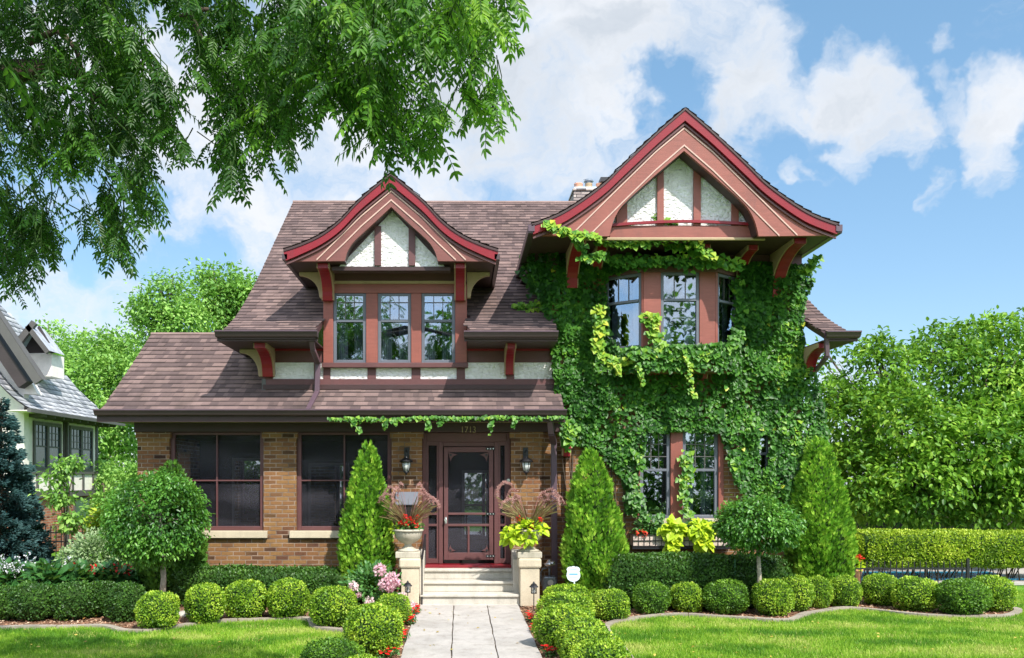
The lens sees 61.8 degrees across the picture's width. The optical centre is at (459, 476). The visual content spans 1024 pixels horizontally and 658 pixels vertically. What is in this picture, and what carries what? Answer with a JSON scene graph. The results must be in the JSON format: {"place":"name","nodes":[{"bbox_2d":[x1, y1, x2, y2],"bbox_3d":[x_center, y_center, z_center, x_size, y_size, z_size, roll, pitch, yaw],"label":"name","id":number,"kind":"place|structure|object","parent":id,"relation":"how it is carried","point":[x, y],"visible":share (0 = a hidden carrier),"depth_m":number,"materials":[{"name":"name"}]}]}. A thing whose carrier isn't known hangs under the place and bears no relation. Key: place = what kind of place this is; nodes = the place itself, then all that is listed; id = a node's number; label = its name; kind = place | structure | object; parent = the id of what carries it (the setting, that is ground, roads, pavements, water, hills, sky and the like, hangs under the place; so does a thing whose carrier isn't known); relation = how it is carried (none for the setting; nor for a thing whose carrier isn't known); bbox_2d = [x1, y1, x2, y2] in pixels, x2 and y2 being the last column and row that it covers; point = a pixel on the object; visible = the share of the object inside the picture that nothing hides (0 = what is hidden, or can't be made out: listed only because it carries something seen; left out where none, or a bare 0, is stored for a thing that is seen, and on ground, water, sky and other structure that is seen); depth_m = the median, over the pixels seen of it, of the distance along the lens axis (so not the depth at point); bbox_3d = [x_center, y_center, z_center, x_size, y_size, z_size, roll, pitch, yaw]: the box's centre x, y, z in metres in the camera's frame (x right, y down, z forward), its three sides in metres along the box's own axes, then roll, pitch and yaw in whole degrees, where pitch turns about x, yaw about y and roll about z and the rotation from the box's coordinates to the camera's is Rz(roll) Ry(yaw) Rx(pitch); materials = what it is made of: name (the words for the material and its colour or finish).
{"place":"outdoors","nodes":[
{"label":"outdoors","id":0,"kind":"place"},
{"bbox_2d":[0,305,124,551],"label":"neighbouring house","id":1,"kind":"structure","parent":0,"point":[51,407],"depth_m":23.65,"materials":[{"name":"white paint"}]},
{"bbox_2d":[33,421,61,470],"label":"window","id":2,"kind":"structure","parent":1,"relation":"in","point":[47,437],"depth_m":23.45,"materials":[{"name":"grey glass"}]},
{"bbox_2d":[69,425,92,471],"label":"window","id":3,"kind":"structure","parent":1,"relation":"in","point":[80,438],"depth_m":25.66,"materials":[{"name":"grey glass"}]},
{"bbox_2d":[73,497,89,522],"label":"window","id":4,"kind":"structure","parent":1,"relation":"in","point":[76,508],"depth_m":25.66,"materials":[{"name":"grey glass"}]},
{"bbox_2d":[401,605,541,657],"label":"path","id":5,"kind":"structure","parent":0,"point":[510,628],"depth_m":11.38,"materials":[{"name":"concrete"}]},
{"bbox_2d":[0,599,1010,657],"bbox_3d":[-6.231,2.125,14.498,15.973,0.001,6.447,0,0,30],"label":"mulch bed","id":6,"kind":"object","parent":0,"point":[119,625],"visible":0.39,"depth_m":12.44,"materials":[{"name":"brown wood"}]},
{"bbox_2d":[0,585,15,620],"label":"dark bush","id":7,"kind":"object","parent":6,"relation":"on","point":[5,592],"visible":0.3,"depth_m":12.53,"materials":[{"name":"green plant"}]},
{"bbox_2d":[0,557,27,586],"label":"flowering plant","id":8,"kind":"object","parent":6,"relation":"on","point":[10,579],"visible":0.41,"depth_m":14.06,"materials":[{"name":"green plant"}]},
{"bbox_2d":[0,397,55,582],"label":"blue spruce","id":9,"kind":"object","parent":6,"relation":"on","point":[18,504],"visible":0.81,"depth_m":16.39,"materials":[{"name":"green plant"}]},
{"bbox_2d":[4,580,55,621],"bbox_3d":[-6.321,1.841,12.666,0.729,0.618,0.778,0,0,0],"label":"dark bush","id":10,"kind":"object","parent":6,"relation":"on","point":[30,601],"visible":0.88,"depth_m":12.44,"materials":[{"name":"green plant"}]},
{"bbox_2d":[17,558,70,588],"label":"broad leaved plant","id":11,"kind":"object","parent":6,"relation":"on","point":[40,570],"visible":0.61,"depth_m":13.93,"materials":[{"name":"green plant"}]},
{"bbox_2d":[28,453,92,562],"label":"sapling","id":12,"kind":"object","parent":6,"relation":"on","point":[57,501],"visible":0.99,"depth_m":15.93,"materials":[{"name":"green plant"}]},
{"bbox_2d":[47,580,97,620],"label":"dark bush","id":13,"kind":"object","parent":6,"relation":"on","point":[72,599],"visible":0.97,"depth_m":12.54,"materials":[{"name":"green plant"}]},
{"bbox_2d":[53,544,94,578],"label":"variegated shrub","id":14,"kind":"object","parent":6,"relation":"on","point":[64,551],"visible":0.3,"depth_m":15.23,"materials":[{"name":"green plant"}]},
{"bbox_2d":[62,558,100,582],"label":"broad leaved plant","id":15,"kind":"object","parent":6,"relation":"on","point":[80,568],"visible":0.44,"depth_m":14.10,"materials":[{"name":"green plant"}]},
{"bbox_2d":[66,526,126,569],"bbox_3d":[-6.368,1.497,15.000,1.127,1.261,0.722,0,0,0],"label":"variegated shrub","id":16,"kind":"object","parent":6,"relation":"on","point":[81,543],"visible":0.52,"depth_m":14.88,"materials":[{"name":"green plant"}]},
{"bbox_2d":[86,580,115,617],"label":"dark bush","id":17,"kind":"object","parent":6,"relation":"on","point":[101,589],"visible":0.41,"depth_m":12.81,"materials":[{"name":"green plant"}]},
{"bbox_2d":[82,503,136,558],"bbox_3d":[-6.727,1.305,16.502,1.137,1.643,0.742,0,0,0],"label":"green shrub","id":18,"kind":"object","parent":6,"relation":"on","point":[96,517],"visible":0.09,"depth_m":16.36,"materials":[{"name":"green plant"}]},
{"bbox_2d":[94,557,139,582],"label":"broad leaved plant","id":19,"kind":"object","parent":6,"relation":"on","point":[112,575],"visible":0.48,"depth_m":14.32,"materials":[{"name":"green plant"}]},
{"bbox_2d":[103,580,146,622],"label":"dark bush","id":20,"kind":"object","parent":6,"relation":"on","point":[122,599],"visible":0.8,"depth_m":12.40,"materials":[{"name":"green plant"}]},
{"bbox_2d":[91,468,216,591],"bbox_3d":[-4.760,0.996,13.446,1.820,2.265,1.786,0,0,0],"label":"round crowned tree","id":21,"kind":"object","parent":6,"relation":"on","point":[145,545],"visible":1,"depth_m":13.06,"materials":[{"name":"green plant"}]},
{"bbox_2d":[133,590,180,630],"bbox_3d":[-4.224,1.864,11.913,0.611,0.562,0.593,0,0,3],"label":"boxwood ball","id":22,"kind":"object","parent":6,"relation":"on","point":[157,609],"visible":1,"depth_m":11.74,"materials":[{"name":"green plant"}]},
{"bbox_2d":[136,459,208,591],"bbox_3d":[-4.897,0.902,14.560,1.247,2.447,1.296,0,0,0],"label":"conical evergreen","id":23,"kind":"object","parent":6,"relation":"on","point":[152,580],"visible":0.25,"depth_m":14.28,"materials":[{"name":"green plant"}]},
{"bbox_2d":[183,582,226,624],"bbox_3d":[-3.714,1.838,12.451,0.632,0.620,0.625,0,0,-11],"label":"boxwood ball","id":24,"kind":"object","parent":6,"relation":"on","point":[205,602],"visible":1,"depth_m":12.26,"materials":[{"name":"green plant"}]},
{"bbox_2d":[225,579,266,617],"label":"boxwood ball","id":25,"kind":"object","parent":6,"relation":"on","point":[246,598],"visible":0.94,"depth_m":12.62,"materials":[{"name":"green plant"}]},
{"bbox_2d":[167,562,346,605],"bbox_3d":[-3.301,1.827,14.279,3.136,0.767,0.949,0,0,0],"label":"yew hedge","id":26,"kind":"object","parent":6,"relation":"on","point":[312,578],"visible":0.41,"depth_m":13.99,"materials":[{"name":"green plant"}]},
{"bbox_2d":[266,577,310,618],"bbox_3d":[-2.575,1.833,12.876,0.686,0.635,0.695,0,0,-13],"label":"boxwood ball","id":27,"kind":"object","parent":6,"relation":"on","point":[288,596],"visible":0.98,"depth_m":12.66,"materials":[{"name":"green plant"}]},
{"bbox_2d":[299,636,365,657],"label":"boxwood ball","id":28,"kind":"object","parent":6,"relation":"on","point":[331,647],"visible":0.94,"depth_m":8.84,"materials":[{"name":"green plant"}]},
{"bbox_2d":[308,585,357,627],"bbox_3d":[-1.802,1.842,12.121,0.706,0.610,0.725,0,0,-4],"label":"boxwood ball","id":29,"kind":"object","parent":6,"relation":"on","point":[331,605],"visible":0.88,"depth_m":11.90,"materials":[{"name":"green plant"}]},
{"bbox_2d":[336,439,396,596],"bbox_3d":[-1.572,0.744,14.341,1.039,2.762,1.074,0,0,0],"label":"conical evergreen","id":30,"kind":"object","parent":6,"relation":"on","point":[364,534],"visible":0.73,"depth_m":14.09,"materials":[{"name":"green plant"}]},
{"bbox_2d":[342,603,404,655],"bbox_3d":[-1.040,1.827,10.249,0.746,0.639,0.726,0,0,-28],"label":"boxwood ball","id":31,"kind":"object","parent":6,"relation":"on","point":[373,628],"visible":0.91,"depth_m":10.02,"materials":[{"name":"green plant"}]},
{"bbox_2d":[337,559,416,610],"bbox_3d":[-1.303,1.750,13.679,1.313,0.856,0.739,0,0,0],"label":"pink flower bush","id":32,"kind":"object","parent":6,"relation":"on","point":[389,582],"visible":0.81,"depth_m":13.52,"materials":[{"name":"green plant"}]},
{"bbox_2d":[372,645,400,657],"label":"red flower clump","id":33,"kind":"object","parent":6,"relation":"on","point":[390,654],"visible":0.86,"depth_m":9.97,"materials":[{"name":"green plant"}]},
{"bbox_2d":[376,593,412,623],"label":"boxwood ball","id":34,"kind":"object","parent":6,"relation":"on","point":[398,602],"visible":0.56,"depth_m":12.12,"materials":[{"name":"green plant"}]},
{"bbox_2d":[399,549,424,604],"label":"stone pier","id":35,"kind":"structure","parent":6,"relation":"on","point":[410,570],"depth_m":13.95,"materials":[{"name":"stone"}]},
{"bbox_2d":[393,529,422,557],"bbox_3d":[-0.855,1.099,14.120,0.510,0.470,0.510,0,0,0],"label":"garden urn","id":36,"kind":"object","parent":35,"relation":"on","point":[408,538],"visible":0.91,"depth_m":13.95,"materials":[{"name":"stone"}]},
{"bbox_2d":[377,482,440,534],"bbox_3d":[-0.839,0.536,14.135,1.076,0.920,1.037,0,0,0],"label":"urn planting","id":37,"kind":"object","parent":36,"relation":"in","point":[402,521],"visible":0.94,"depth_m":14.03,"materials":[{"name":"pink plant"}]},
{"bbox_2d":[0,0,1023,486],"label":"sky","id":38,"kind":"structure","parent":0,"point":[898,123],"materials":[{"name":"blue"}]},
{"bbox_2d":[0,498,1023,657],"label":"lawn","id":39,"kind":"structure","parent":0,"point":[1020,587],"depth_m":11.17,"materials":[{"name":"plant"}]},
{"bbox_2d":[35,313,144,503],"bbox_3d":[-15.889,-1.982,36.863,8.223,10.748,7.175,0,0,0],"label":"background tree","id":40,"kind":"object","parent":39,"relation":"on","point":[91,372],"visible":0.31,"depth_m":36.08,"materials":[{"name":"green plant"}]},
{"bbox_2d":[76,454,136,551],"bbox_3d":[-10.414,1.010,26.005,2.601,3.442,4.290,0,0,-28],"label":"shrub","id":41,"kind":"object","parent":39,"relation":"on","point":[121,475],"visible":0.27,"depth_m":25.78,"materials":[{"name":"green plant"}]},
{"bbox_2d":[113,266,224,380],"bbox_3d":[-11.608,-3.091,34.041,4.319,10.439,3.808,0,0,0],"label":"background tree","id":42,"kind":"object","parent":39,"relation":"on","point":[163,314],"visible":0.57,"depth_m":33.52,"materials":[{"name":"green plant"}]},
{"bbox_2d":[0,616,342,632],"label":"bed edging","id":43,"kind":"object","parent":39,"relation":"on","point":[225,620],"visible":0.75,"depth_m":11.99,"materials":[{"name":"concrete"}]},
{"bbox_2d":[166,252,257,331],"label":"background tree","id":44,"kind":"object","parent":39,"relation":"on","point":[228,297],"visible":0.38,"depth_m":35.39,"materials":[{"name":"green plant"}]},
{"bbox_2d":[0,0,531,309],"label":"street tree","id":45,"kind":"object","parent":39,"relation":"on","point":[363,93],"visible":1,"depth_m":5.45,"materials":[{"name":"green plant"}]},
{"bbox_2d":[420,568,519,605],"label":"entrance steps","id":46,"kind":"structure","parent":39,"relation":"on","point":[468,586],"depth_m":14.35,"materials":[{"name":"concrete"}]},
{"bbox_2d":[421,534,425,604],"bbox_3d":[-0.615,1.565,14.496,0.035,1.119,0.975,0,0,1],"label":"handrail","id":47,"kind":"object","parent":46,"relation":"on","point":[424,545],"visible":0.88,"depth_m":14.01,"materials":[{"name":"black metal"}]},
{"bbox_2d":[93,107,861,597],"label":"brick house","id":48,"kind":"structure","parent":39,"relation":"on","point":[379,303],"depth_m":14.97,"materials":[{"name":"brown brick"}]},
{"bbox_2d":[171,432,263,529],"bbox_3d":[-4.279,0.084,15.100,1.656,1.732,0.080,0,0,0],"label":"porch window","id":49,"kind":"structure","parent":48,"relation":"in","point":[173,441],"depth_m":15.06,"materials":[{"name":"black paint"}]},
{"bbox_2d":[232,458,259,525],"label":"inner window","id":50,"kind":"structure","parent":48,"relation":"in","point":[245,494],"depth_m":17.50,"materials":[{"name":"black glass"}]},
{"bbox_2d":[308,463,348,525],"bbox_3d":[-2.700,0.575,17.549,0.820,1.720,0.098,0,0,0],"label":"inner window","id":51,"kind":"structure","parent":48,"relation":"in","point":[325,498],"depth_m":17.50,"materials":[{"name":"black glass"}]},
{"bbox_2d":[297,432,391,529],"bbox_3d":[-2.038,0.084,15.100,1.673,1.732,0.080,0,0,0],"label":"porch window","id":52,"kind":"structure","parent":48,"relation":"in","point":[299,441],"depth_m":15.06,"materials":[{"name":"black paint"}]},
{"bbox_2d":[333,293,365,362],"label":"window","id":53,"kind":"structure","parent":48,"relation":"in","point":[342,299],"depth_m":15.06,"materials":[{"name":"glass"}]},
{"bbox_2d":[378,293,410,362],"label":"window","id":54,"kind":"structure","parent":48,"relation":"in","point":[386,299],"depth_m":15.16,"materials":[{"name":"glass"}]},
{"bbox_2d":[395,492,417,518],"bbox_3d":[-0.927,0.521,14.910,0.397,0.513,0.160,0,0,0],"label":"wall mailbox","id":55,"kind":"object","parent":48,"relation":"attached to","point":[410,496],"depth_m":14.87,"materials":[{"name":"grey metal"}]},
{"bbox_2d":[421,293,454,362],"bbox_3d":[-0.378,-2.604,15.078,0.590,1.221,0.253,0,0,0],"label":"window","id":56,"kind":"structure","parent":48,"relation":"in","point":[428,300],"depth_m":15.16,"materials":[{"name":"glass"}]},
{"bbox_2d":[444,447,494,559],"bbox_3d":[0.169,0.475,15.107,0.905,2.000,0.105,0,0,0],"label":"screen door","id":57,"kind":"structure","parent":48,"relation":"in","point":[448,555],"depth_m":15.11,"materials":[{"name":"brown paint"}]},
{"bbox_2d":[462,470,488,538],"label":"inner window","id":58,"kind":"structure","parent":48,"relation":"in","point":[475,483],"depth_m":17.50,"materials":[{"name":"glass"}]},
{"bbox_2d":[540,559,556,592],"bbox_3d":[1.524,1.708,14.672,0.283,0.570,0.255,0,0,0],"label":"gas meter","id":59,"kind":"object","parent":48,"relation":"attached to","point":[548,580],"visible":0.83,"depth_m":14.62,"materials":[{"name":"grey metal"}]},
{"bbox_2d":[327,213,831,556],"bbox_3d":[2.416,-1.345,14.482,8.947,6.141,2.940,0,0,-18],"label":"climbing ivy","id":60,"kind":"object","parent":48,"relation":"attached to","point":[780,395],"visible":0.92,"depth_m":14.82,"materials":[{"name":"green plant"}]},
{"bbox_2d":[606,273,640,347],"bbox_3d":[2.879,-2.851,14.860,0.669,1.280,0.178,0,0,35],"label":"bay window","id":61,"kind":"structure","parent":48,"relation":"in","point":[616,303],"depth_m":14.86,"materials":[{"name":"glass"}]},
{"bbox_2d":[640,432,669,517],"bbox_3d":[3.433,-0.050,15.071,0.533,1.567,0.118,0,0,0],"label":"window","id":62,"kind":"structure","parent":48,"relation":"in","point":[650,436],"depth_m":15.02,"materials":[{"name":"wood"}]},
{"bbox_2d":[629,513,717,553],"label":"window box plants","id":63,"kind":"object","parent":48,"relation":"attached to","point":[697,531],"depth_m":14.58,"materials":[{"name":"yellow plant"}]},
{"bbox_2d":[661,272,698,344],"bbox_3d":[3.762,-2.851,14.661,0.654,1.280,0.178,0,0,0],"label":"bay window","id":64,"kind":"structure","parent":48,"relation":"in","point":[666,300],"depth_m":14.74,"materials":[{"name":"glass"}]},
{"bbox_2d":[630,534,730,548],"bbox_3d":[3.863,1.122,14.838,1.784,0.247,0.305,0,0,0],"label":"window box","id":65,"kind":"object","parent":48,"relation":"attached to","point":[649,541],"visible":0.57,"depth_m":14.71,"materials":[{"name":"white wood"}]},
{"bbox_2d":[683,430,717,517],"bbox_3d":[4.229,-0.050,15.138,0.625,1.567,0.253,0,0,0],"label":"window","id":66,"kind":"structure","parent":48,"relation":"in","point":[705,438],"depth_m":15.22,"materials":[{"name":"glass"}]},
{"bbox_2d":[718,273,736,342],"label":"bay window","id":67,"kind":"structure","parent":48,"relation":"in","point":[724,301],"depth_m":14.98,"materials":[{"name":"wood"}]},
{"bbox_2d":[25,606,1021,657],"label":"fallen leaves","id":68,"kind":"object","parent":39,"relation":"on","point":[196,655],"visible":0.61,"depth_m":11.11,"materials":[{"name":"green plant"}]},
{"bbox_2d":[605,606,1022,657],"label":"bed edging","id":69,"kind":"object","parent":39,"relation":"on","point":[798,616],"visible":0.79,"depth_m":12.93,"materials":[{"name":"concrete"}]},
{"bbox_2d":[854,558,969,583],"bbox_3d":[8.000,1.845,16.300,3.450,0.560,0.050,0,0,0],"label":"iron fence","id":70,"kind":"object","parent":39,"relation":"on","point":[967,568],"visible":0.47,"depth_m":16.29,"materials":[{"name":"black metal"}]},
{"bbox_2d":[845,514,1014,533],"bbox_3d":[12.820,1.555,23.040,11.240,1.140,0.080,0,0,0],"label":"board fence","id":71,"kind":"object","parent":39,"relation":"on","point":[876,526],"depth_m":23.00,"materials":[{"name":"brown wood"}]},
{"bbox_2d":[519,598,1012,657],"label":"mulch bed","id":72,"kind":"object","parent":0,"point":[710,612],"visible":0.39,"depth_m":13.35,"materials":[{"name":"brown soil"}]},
{"bbox_2d":[511,549,540,606],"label":"stone pier","id":73,"kind":"structure","parent":72,"relation":"on","point":[525,573],"depth_m":13.95,"materials":[{"name":"stone"}]},
{"bbox_2d":[516,528,542,557],"bbox_3d":[1.145,1.099,14.120,0.510,0.470,0.510,0,0,0],"label":"garden urn","id":74,"kind":"object","parent":73,"relation":"on","point":[529,552],"visible":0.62,"depth_m":13.95,"materials":[{"name":"stone"}]},
{"bbox_2d":[494,480,564,549],"bbox_3d":[1.139,0.628,14.103,1.082,1.157,1.002,0,0,28],"label":"urn planting","id":75,"kind":"object","parent":74,"relation":"in","point":[513,536],"visible":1,"depth_m":13.98,"materials":[{"name":"yellow plant"}]},
{"bbox_2d":[531,602,594,648],"bbox_3d":[1.315,1.853,10.585,0.787,0.584,0.809,0,0,-45],"label":"boxwood ball","id":76,"kind":"object","parent":72,"relation":"on","point":[549,621],"visible":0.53,"depth_m":10.42,"materials":[{"name":"green plant"}]},
{"bbox_2d":[535,591,595,613],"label":"boxwood ball","id":77,"kind":"object","parent":72,"relation":"on","point":[548,599],"visible":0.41,"depth_m":12.01,"materials":[{"name":"green plant"}]},
{"bbox_2d":[543,582,593,602],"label":"boxwood ball","id":78,"kind":"object","parent":72,"relation":"on","point":[580,589],"visible":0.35,"depth_m":13.07,"materials":[{"name":"green plant"}]},
{"bbox_2d":[567,566,579,586],"bbox_3d":[1.810,1.775,13.603,0.219,0.701,0.018,0,0,0],"label":"yard sign","id":79,"kind":"object","parent":72,"relation":"on","point":[573,573],"visible":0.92,"depth_m":13.60,"materials":[{"name":"white plastic"}]},
{"bbox_2d":[554,614,608,654],"bbox_3d":[1.447,1.881,9.917,0.682,0.535,0.690,0,0,13],"label":"boxwood ball","id":80,"kind":"object","parent":72,"relation":"on","point":[575,623],"visible":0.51,"depth_m":9.81,"materials":[{"name":"green plant"}]},
{"bbox_2d":[559,626,625,657],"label":"boxwood ball","id":81,"kind":"object","parent":72,"relation":"on","point":[570,640],"visible":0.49,"depth_m":9.10,"materials":[{"name":"green plant"}]},
{"bbox_2d":[559,445,629,592],"bbox_3d":[2.221,0.794,14.180,1.197,2.662,1.216,0,0,0],"label":"conical evergreen","id":82,"kind":"object","parent":72,"relation":"on","point":[594,531],"visible":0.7,"depth_m":13.90,"materials":[{"name":"green plant"}]},
{"bbox_2d":[569,636,632,657],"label":"boxwood ball","id":83,"kind":"object","parent":72,"relation":"on","point":[602,648],"visible":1,"depth_m":8.43,"materials":[{"name":"green plant"}]},
{"bbox_2d":[591,587,630,620],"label":"boxwood ball","id":84,"kind":"object","parent":72,"relation":"on","point":[611,604],"visible":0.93,"depth_m":12.49,"materials":[{"name":"green plant"}]},
{"bbox_2d":[631,580,672,613],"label":"boxwood ball","id":85,"kind":"object","parent":72,"relation":"on","point":[650,597],"visible":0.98,"depth_m":13.11,"materials":[{"name":"green plant"}]},
{"bbox_2d":[670,581,703,612],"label":"boxwood ball","id":86,"kind":"object","parent":72,"relation":"on","point":[686,597],"visible":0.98,"depth_m":13.30,"materials":[{"name":"green plant"}]},
{"bbox_2d":[601,551,794,608],"bbox_3d":[3.829,1.717,13.953,3.197,0.998,0.981,0,0,0],"label":"yew hedge","id":87,"kind":"object","parent":72,"relation":"on","point":[629,572],"visible":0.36,"depth_m":13.62,"materials":[{"name":"green plant"}]},
{"bbox_2d":[702,577,750,614],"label":"boxwood ball","id":88,"kind":"object","parent":72,"relation":"on","point":[730,595],"visible":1,"depth_m":13.11,"materials":[{"name":"green plant"}]},
{"bbox_2d":[710,492,806,612],"bbox_3d":[4.645,1.185,13.295,1.449,1.884,1.390,0,0,20],"label":"round crowned tree","id":89,"kind":"object","parent":72,"relation":"on","point":[773,528],"visible":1,"depth_m":13.01,"materials":[{"name":"green plant"}]},
{"bbox_2d":[750,578,794,616],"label":"boxwood ball","id":90,"kind":"object","parent":72,"relation":"on","point":[771,596],"visible":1,"depth_m":12.93,"materials":[{"name":"green plant"}]},
{"bbox_2d":[781,574,815,611],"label":"boxwood ball","id":91,"kind":"object","parent":72,"relation":"on","point":[804,590],"visible":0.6,"depth_m":13.36,"materials":[{"name":"green plant"}]},
{"bbox_2d":[782,436,859,581],"bbox_3d":[6.184,0.688,14.724,1.264,2.874,1.328,0,0,0],"label":"conical evergreen","id":92,"kind":"object","parent":72,"relation":"on","point":[829,539],"visible":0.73,"depth_m":14.34,"materials":[{"name":"green plant"}]},
{"bbox_2d":[808,574,833,607],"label":"boxwood ball","id":93,"kind":"object","parent":72,"relation":"on","point":[823,588],"visible":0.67,"depth_m":13.72,"materials":[{"name":"green plant"}]},
{"bbox_2d":[829,574,863,606],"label":"boxwood ball","id":94,"kind":"object","parent":72,"relation":"on","point":[848,590],"visible":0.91,"depth_m":13.77,"materials":[{"name":"green plant"}]},
{"bbox_2d":[860,572,897,605],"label":"boxwood ball","id":95,"kind":"object","parent":72,"relation":"on","point":[876,587],"visible":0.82,"depth_m":14.00,"materials":[{"name":"green plant"}]},
{"bbox_2d":[888,575,937,611],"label":"boxwood ball","id":96,"kind":"object","parent":72,"relation":"on","point":[915,593],"visible":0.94,"depth_m":13.40,"materials":[{"name":"green plant"}]},
{"bbox_2d":[934,577,994,614],"bbox_3d":[7.743,1.851,13.161,0.765,0.597,0.823,0,0,-19],"label":"boxwood ball","id":97,"kind":"object","parent":72,"relation":"on","point":[961,596],"visible":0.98,"depth_m":12.93,"materials":[{"name":"green plant"}]},
{"bbox_2d":[972,574,1018,612],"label":"boxwood ball","id":98,"kind":"object","parent":72,"relation":"on","point":[1003,592],"visible":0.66,"depth_m":13.30,"materials":[{"name":"green plant"}]},
{"bbox_2d":[861,571,1023,579],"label":"pool water","id":99,"kind":"structure","parent":0,"point":[917,573],"depth_m":18.01,"materials":[{"name":"blue liquid"}]},
{"bbox_2d":[861,566,1023,584],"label":"pool deck","id":100,"kind":"structure","parent":0,"point":[1021,574],"depth_m":19.05,"materials":[{"name":"concrete"}]},
{"bbox_2d":[803,317,1023,529],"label":"leafy tree","id":101,"kind":"object","parent":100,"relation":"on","point":[884,484],"visible":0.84,"depth_m":18.79,"materials":[{"name":"green plant"}]},
{"bbox_2d":[848,527,1023,579],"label":"privet hedge","id":102,"kind":"object","parent":100,"relation":"on","point":[998,549],"visible":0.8,"depth_m":16.95,"materials":[{"name":"green plant"}]},
{"bbox_2d":[906,305,1023,529],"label":"leafy tree","id":103,"kind":"object","parent":100,"relation":"on","point":[997,415],"visible":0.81,"depth_m":19.00,"materials":[{"name":"green plant"}]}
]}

